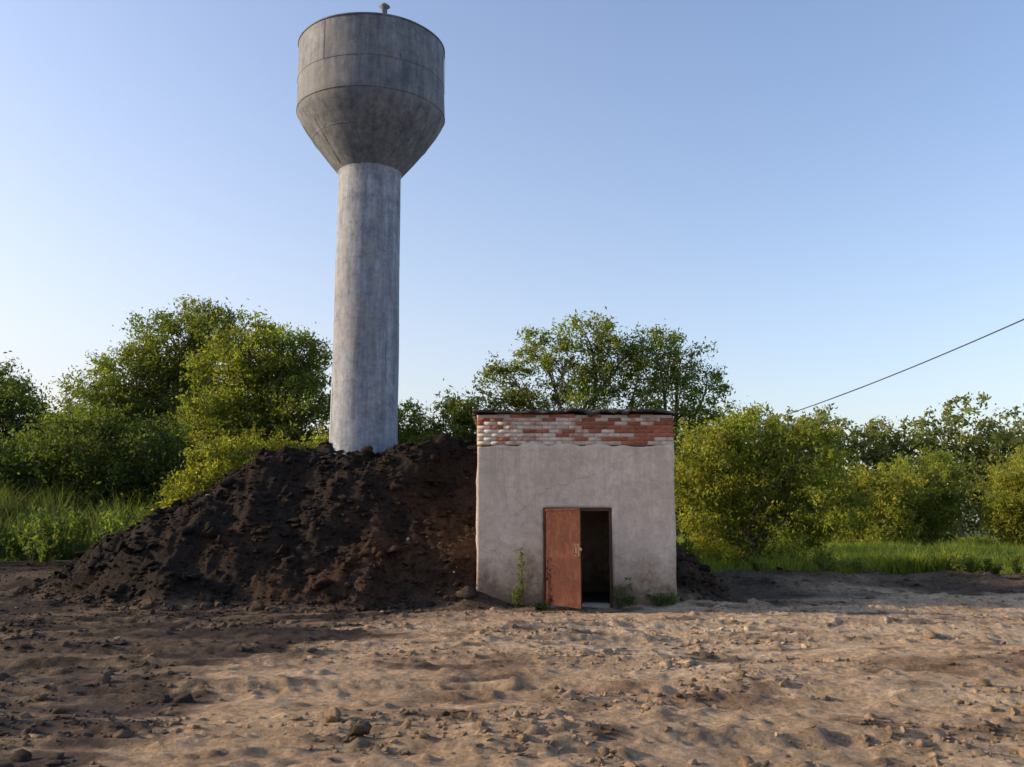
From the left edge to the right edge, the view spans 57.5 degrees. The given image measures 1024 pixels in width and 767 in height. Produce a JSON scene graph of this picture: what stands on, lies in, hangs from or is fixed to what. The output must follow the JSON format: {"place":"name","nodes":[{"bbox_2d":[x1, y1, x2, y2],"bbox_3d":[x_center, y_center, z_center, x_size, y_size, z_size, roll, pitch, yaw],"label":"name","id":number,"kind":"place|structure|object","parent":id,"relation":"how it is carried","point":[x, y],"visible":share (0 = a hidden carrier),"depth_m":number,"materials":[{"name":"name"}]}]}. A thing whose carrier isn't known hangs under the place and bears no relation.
{"place":"outdoors","nodes":[
{"label":"outdoors","id":0,"kind":"place"},
{"bbox_2d":[0,433,1023,766],"bbox_3d":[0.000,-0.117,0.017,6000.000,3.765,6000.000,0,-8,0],"label":"ground","id":1,"kind":"structure","parent":0,"point":[908,661],"depth_m":10.93,"materials":[{"name":"soil"}]},
{"bbox_2d":[0,522,14,550],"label":"weed","id":2,"kind":"object","parent":1,"relation":"on","point":[10,534],"visible":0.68,"depth_m":25.63,"materials":[{"name":"green plant"}]},
{"bbox_2d":[1,531,34,560],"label":"weed","id":3,"kind":"object","parent":1,"relation":"on","point":[16,548],"visible":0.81,"depth_m":24.48,"materials":[{"name":"green plant"}]},
{"bbox_2d":[12,523,52,558],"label":"weed","id":4,"kind":"object","parent":1,"relation":"on","point":[15,525],"visible":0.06,"depth_m":25.49,"materials":[{"name":"green plant"}]},
{"bbox_2d":[14,512,53,563],"bbox_3d":[-12.104,3.937,23.704,0.947,1.339,0.732,0,-8,0],"label":"weed","id":5,"kind":"object","parent":1,"relation":"on","point":[30,551],"visible":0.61,"depth_m":23.66,"materials":[{"name":"green plant"}]},
{"bbox_2d":[17,503,52,556],"bbox_3d":[-12.959,4.036,25.502,1.012,1.607,0.849,0,-8,0],"label":"weed","id":6,"kind":"object","parent":1,"relation":"on","point":[23,514],"visible":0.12,"depth_m":25.52,"materials":[{"name":"green plant"}]},
{"bbox_2d":[32,536,58,565],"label":"weed","id":7,"kind":"object","parent":1,"relation":"on","point":[45,551],"visible":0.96,"depth_m":22.93,"materials":[{"name":"green plant"}]},
{"bbox_2d":[32,514,62,563],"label":"weed","id":8,"kind":"object","parent":1,"relation":"on","point":[37,536],"visible":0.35,"depth_m":23.39,"materials":[{"name":"green plant"}]},
{"bbox_2d":[0,350,94,493],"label":"ash tree","id":9,"kind":"object","parent":1,"relation":"on","point":[13,390],"visible":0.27,"depth_m":44.37,"materials":[{"name":"green plant"}]},
{"bbox_2d":[34,507,71,565],"bbox_3d":[-11.490,3.785,23.056,0.873,1.494,0.881,0,-8,0],"label":"weed","id":10,"kind":"object","parent":1,"relation":"on","point":[43,527],"visible":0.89,"depth_m":23.15,"materials":[{"name":"green plant"}]},
{"bbox_2d":[36,530,81,562],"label":"weed","id":11,"kind":"object","parent":1,"relation":"on","point":[64,546],"visible":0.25,"depth_m":24.01,"materials":[{"name":"green plant"}]},
{"bbox_2d":[62,517,104,549],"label":"weed","id":12,"kind":"object","parent":1,"relation":"on","point":[67,532],"visible":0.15,"depth_m":26.53,"materials":[{"name":"green plant"}]},
{"bbox_2d":[61,503,107,551],"bbox_3d":[-10.975,3.821,23.823,1.102,1.550,0.717,0,-8,0],"label":"weed","id":13,"kind":"object","parent":1,"relation":"on","point":[78,531],"visible":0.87,"depth_m":23.79,"materials":[{"name":"green plant"}]},
{"bbox_2d":[0,477,190,560],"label":"tall weeds","id":14,"kind":"object","parent":1,"relation":"on","point":[9,516],"visible":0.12,"depth_m":28.35,"materials":[{"name":"green plant"}]},
{"bbox_2d":[91,516,121,540],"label":"weed","id":15,"kind":"object","parent":1,"relation":"on","point":[116,517],"visible":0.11,"depth_m":26.39,"materials":[{"name":"green plant"}]},
{"bbox_2d":[98,506,148,537],"bbox_3d":[-9.584,3.741,22.562,1.449,1.555,0.680,-4,-9,26],"label":"weed","id":16,"kind":"object","parent":1,"relation":"on","point":[111,524],"visible":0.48,"depth_m":22.60,"materials":[{"name":"green plant"}]},
{"bbox_2d":[0,390,250,520],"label":"alder bush","id":17,"kind":"object","parent":1,"relation":"on","point":[117,469],"visible":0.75,"depth_m":31.78,"materials":[{"name":"green plant"}]},
{"bbox_2d":[120,508,146,529],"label":"weed","id":18,"kind":"object","parent":1,"relation":"on","point":[129,514],"visible":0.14,"depth_m":24.09,"materials":[{"name":"green plant"}]},
{"bbox_2d":[26,294,260,510],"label":"willow tree","id":19,"kind":"object","parent":1,"relation":"on","point":[149,363],"visible":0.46,"depth_m":40.03,"materials":[{"name":"green plant"}]},
{"bbox_2d":[151,421,328,509],"bbox_3d":[-7.543,3.113,28.493,6.728,4.040,3.424,0,-8,0],"label":"willow bush","id":20,"kind":"object","parent":1,"relation":"on","point":[187,481],"visible":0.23,"depth_m":27.99,"materials":[{"name":"green plant"}]},
{"bbox_2d":[165,309,332,468],"bbox_3d":[-9.618,1.561,35.997,6.839,8.813,6.780,8,-12,-43],"label":"willow tree","id":21,"kind":"object","parent":1,"relation":"on","point":[262,406],"visible":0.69,"depth_m":35.34,"materials":[{"name":"green plant"}]},
{"bbox_2d":[296,3,444,454],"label":"water tower","id":22,"kind":"structure","parent":1,"relation":"on","point":[370,110],"depth_m":22.18,"materials":[{"name":"grey concrete"}]},
{"bbox_2d":[9,432,735,613],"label":"soil lumps","id":23,"kind":"object","parent":1,"relation":"on","point":[293,561],"visible":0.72,"depth_m":18.69,"materials":[{"name":"brown soil"}]},
{"bbox_2d":[397,397,441,444],"bbox_3d":[-4.411,3.949,37.935,3.891,6.900,4.294,7,-11,-38],"label":"alder tree","id":24,"kind":"object","parent":1,"relation":"on","point":[408,433],"visible":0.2,"depth_m":37.72,"materials":[{"name":"green plant"}]},
{"bbox_2d":[416,378,495,440],"bbox_3d":[-1.474,3.549,37.707,5.063,7.655,4.332,0,-8,0],"label":"alder tree","id":25,"kind":"object","parent":1,"relation":"on","point":[460,423],"visible":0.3,"depth_m":37.62,"materials":[{"name":"green plant"}]},
{"bbox_2d":[1,477,1000,729],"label":"stones","id":26,"kind":"object","parent":1,"relation":"on","point":[433,651],"visible":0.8,"depth_m":12.14,"materials":[{"name":"stone"}]},
{"bbox_2d":[0,432,1023,766],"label":"dirt clods","id":27,"kind":"object","parent":1,"relation":"on","point":[362,726],"visible":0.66,"depth_m":8.79,"materials":[{"name":"soil"}]},
{"bbox_2d":[511,585,525,606],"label":"weed","id":28,"kind":"object","parent":1,"relation":"on","point":[517,598],"visible":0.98,"depth_m":17.48,"materials":[{"name":"green plant"}]},
{"bbox_2d":[514,547,528,605],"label":"weed","id":29,"kind":"object","parent":1,"relation":"on","point":[522,573],"visible":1,"depth_m":17.60,"materials":[{"name":"green plant"}]},
{"bbox_2d":[532,598,551,610],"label":"weed","id":30,"kind":"object","parent":1,"relation":"on","point":[539,606],"visible":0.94,"depth_m":17.45,"materials":[{"name":"green plant"}]},
{"bbox_2d":[62,391,1023,539],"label":"distant trees","id":31,"kind":"object","parent":1,"relation":"on","point":[986,453],"visible":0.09,"depth_m":77.28,"materials":[{"name":"green plant"}]},
{"bbox_2d":[462,306,651,421],"bbox_3d":[1.743,2.016,36.020,7.435,10.296,4.180,0,-8,0],"label":"willow tree","id":32,"kind":"object","parent":1,"relation":"on","point":[521,397],"visible":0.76,"depth_m":36.15,"materials":[{"name":"green plant"}]},
{"bbox_2d":[476,443,677,608],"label":"front wall","id":33,"kind":"structure","parent":1,"relation":"on","point":[519,488],"depth_m":17.94,"materials":[{"name":"paint"}]},
{"bbox_2d":[543,508,545,605],"bbox_3d":[0.628,3.317,17.872,0.053,1.858,0.070,0,-8,0],"label":"frame","id":34,"kind":"object","parent":33,"relation":"attached to","point":[543,543],"visible":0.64,"depth_m":17.87,"materials":[{"name":"metal"}]},
{"bbox_2d":[543,508,581,608],"bbox_3d":[0.915,3.197,17.200,0.099,1.780,1.357,5,-10,-29],"label":"door leaf","id":35,"kind":"object","parent":34,"relation":"attached to","point":[562,585],"visible":0.99,"depth_m":17.20,"materials":[{"name":"metal"}]},
{"bbox_2d":[477,414,673,446],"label":"parapet bricks","id":36,"kind":"object","parent":33,"relation":"on","point":[611,437],"visible":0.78,"depth_m":18.15,"materials":[{"name":"brick"}]},
{"bbox_2d":[472,408,676,426],"bbox_3d":[1.219,0.826,20.057,4.062,0.202,3.995,0,-8,0],"label":"roof felt","id":37,"kind":"object","parent":36,"relation":"on","point":[653,411],"visible":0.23,"depth_m":18.17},
{"bbox_2d":[486,407,646,411],"bbox_3d":[1.200,0.538,18.447,3.467,0.090,0.598,0,-8,0],"label":"roof debris","id":38,"kind":"object","parent":37,"relation":"on","point":[515,409],"visible":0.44,"depth_m":18.31,"materials":[{"name":"fabric"}]},
{"bbox_2d":[546,508,608,510],"bbox_3d":[1.260,2.427,18.004,1.206,0.058,0.070,0,-8,0],"label":"frame top","id":39,"kind":"object","parent":33,"relation":"attached to","point":[594,509],"visible":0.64,"depth_m":17.97,"materials":[{"name":"metal"}]},
{"bbox_2d":[608,508,612,606],"bbox_3d":[1.891,3.317,17.872,0.053,1.858,0.070,0,-8,0],"label":"frame","id":40,"kind":"object","parent":33,"relation":"attached to","point":[610,557],"visible":1,"depth_m":17.85,"materials":[{"name":"metal"}]},
{"bbox_2d":[547,602,609,607],"bbox_3d":[1.260,4.304,17.853,1.200,0.200,0.340,0,-8,0],"label":"door threshold","id":41,"kind":"object","parent":1,"relation":"on","point":[599,604],"depth_m":17.70,"materials":[{"name":"grey concrete"}]},
{"bbox_2d":[581,511,609,591],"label":"back wall","id":42,"kind":"structure","parent":1,"relation":"on","point":[595,546],"depth_m":21.09,"materials":[{"name":"paint"}]},
{"bbox_2d":[582,592,609,603],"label":"interior floor","id":43,"kind":"structure","parent":1,"relation":"on","point":[595,596],"depth_m":19.42,"materials":[{"name":"paint"}]},
{"bbox_2d":[611,577,633,609],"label":"weed","id":44,"kind":"object","parent":1,"relation":"on","point":[621,594],"visible":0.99,"depth_m":17.54,"materials":[{"name":"green plant"}]},
{"bbox_2d":[620,593,637,606],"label":"weed","id":45,"kind":"object","parent":1,"relation":"on","point":[629,599],"visible":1,"depth_m":17.46,"materials":[{"name":"green plant"}]},
{"bbox_2d":[644,589,667,606],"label":"weed","id":46,"kind":"object","parent":1,"relation":"on","point":[658,602],"visible":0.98,"depth_m":17.52,"materials":[{"name":"green plant"}]},
{"bbox_2d":[653,591,680,605],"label":"weed","id":47,"kind":"object","parent":1,"relation":"on","point":[671,599],"visible":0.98,"depth_m":17.46,"materials":[{"name":"green plant"}]},
{"bbox_2d":[611,319,746,467],"bbox_3d":[6.333,2.325,36.209,5.458,9.655,4.166,0,-8,0],"label":"willow tree","id":48,"kind":"object","parent":1,"relation":"on","point":[673,372],"visible":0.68,"depth_m":36.45,"materials":[{"name":"green plant"}]},
{"bbox_2d":[677,531,692,549],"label":"weed","id":49,"kind":"object","parent":1,"relation":"on","point":[685,543],"visible":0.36,"depth_m":23.65,"materials":[{"name":"green plant"}]},
{"bbox_2d":[685,541,700,556],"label":"weed","id":50,"kind":"object","parent":1,"relation":"on","point":[690,550],"visible":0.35,"depth_m":23.71,"materials":[{"name":"green plant"}]},
{"bbox_2d":[748,555,765,571],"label":"weed","id":51,"kind":"object","parent":1,"relation":"on","point":[754,564],"visible":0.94,"depth_m":22.70,"materials":[{"name":"green plant"}]},
{"bbox_2d":[673,395,881,564],"bbox_3d":[7.197,3.106,27.553,6.474,5.587,4.532,0,-8,0],"label":"willow bush","id":52,"kind":"object","parent":1,"relation":"on","point":[735,460],"visible":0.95,"depth_m":26.84,"materials":[{"name":"green plant"}]},
{"bbox_2d":[732,447,836,550],"bbox_3d":[9.287,4.251,32.245,4.264,4.614,3.457,-3,-9,19],"label":"willow bush","id":53,"kind":"object","parent":1,"relation":"on","point":[785,501],"visible":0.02,"depth_m":32.07,"materials":[{"name":"green plant"}]},
{"bbox_2d":[811,547,833,571],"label":"weed","id":54,"kind":"object","parent":1,"relation":"on","point":[823,555],"visible":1,"depth_m":22.74,"materials":[{"name":"green plant"}]},
{"bbox_2d":[813,562,840,571],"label":"weed","id":55,"kind":"object","parent":1,"relation":"on","point":[830,568],"visible":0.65,"depth_m":22.91,"materials":[{"name":"green plant"}]},
{"bbox_2d":[818,553,836,570],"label":"weed","id":56,"kind":"object","parent":1,"relation":"on","point":[828,561],"visible":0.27,"depth_m":23.69,"materials":[{"name":"green plant"}]},
{"bbox_2d":[676,533,1023,575],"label":"field grass","id":57,"kind":"structure","parent":1,"relation":"on","point":[930,557],"depth_m":25.52,"materials":[{"name":"green plant"}]},
{"bbox_2d":[836,556,863,573],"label":"weed","id":58,"kind":"object","parent":1,"relation":"on","point":[857,568],"visible":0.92,"depth_m":23.35,"materials":[{"name":"green plant"}]},
{"bbox_2d":[816,453,930,547],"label":"willow bush","id":59,"kind":"object","parent":1,"relation":"on","point":[892,502],"visible":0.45,"depth_m":46.12,"materials":[{"name":"green plant"}]},
{"bbox_2d":[868,447,979,544],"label":"willow bush","id":60,"kind":"object","parent":1,"relation":"on","point":[934,523],"visible":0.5,"depth_m":49.37,"materials":[{"name":"green plant"}]},
{"bbox_2d":[947,548,967,575],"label":"weed","id":61,"kind":"object","parent":1,"relation":"on","point":[963,558],"visible":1,"depth_m":22.66,"materials":[{"name":"green plant"}]},
{"bbox_2d":[972,557,992,571],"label":"weed","id":62,"kind":"object","parent":1,"relation":"on","point":[987,564],"visible":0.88,"depth_m":23.30,"materials":[{"name":"green plant"}]},
{"bbox_2d":[969,440,1023,548],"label":"willow bush","id":63,"kind":"object","parent":1,"relation":"on","point":[1006,495],"visible":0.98,"depth_m":44.99,"materials":[{"name":"green plant"}]},
{"bbox_2d":[970,447,1023,542],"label":"willow bush","id":64,"kind":"object","parent":1,"relation":"on","point":[981,508],"visible":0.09,"depth_m":49.84,"materials":[{"name":"green plant"}]},
{"bbox_2d":[990,563,1003,575],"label":"weed","id":65,"kind":"object","parent":1,"relation":"on","point":[996,569],"visible":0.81,"depth_m":23.28,"materials":[{"name":"green plant"}]},
{"bbox_2d":[1003,549,1023,573],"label":"weed","id":66,"kind":"object","parent":1,"relation":"on","point":[1016,568],"visible":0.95,"depth_m":23.54,"materials":[{"name":"green plant"}]},
{"bbox_3d":[17.000,0.204,18.151,1.200,9.100,0.322,0,-8,0],"label":"utility pole","id":67,"kind":"object","parent":1,"relation":"on","visible":0},
{"bbox_2d":[756,319,1023,424],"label":"power line","id":68,"kind":"object","parent":67,"relation":"attached to","point":[908,368],"visible":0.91,"depth_m":32.23,"materials":[{"name":"black metal"}]},
{"bbox_2d":[0,0,1023,520],"label":"sky","id":69,"kind":"structure","parent":0,"point":[828,194],"materials":[{"name":"blue"}]}
]}

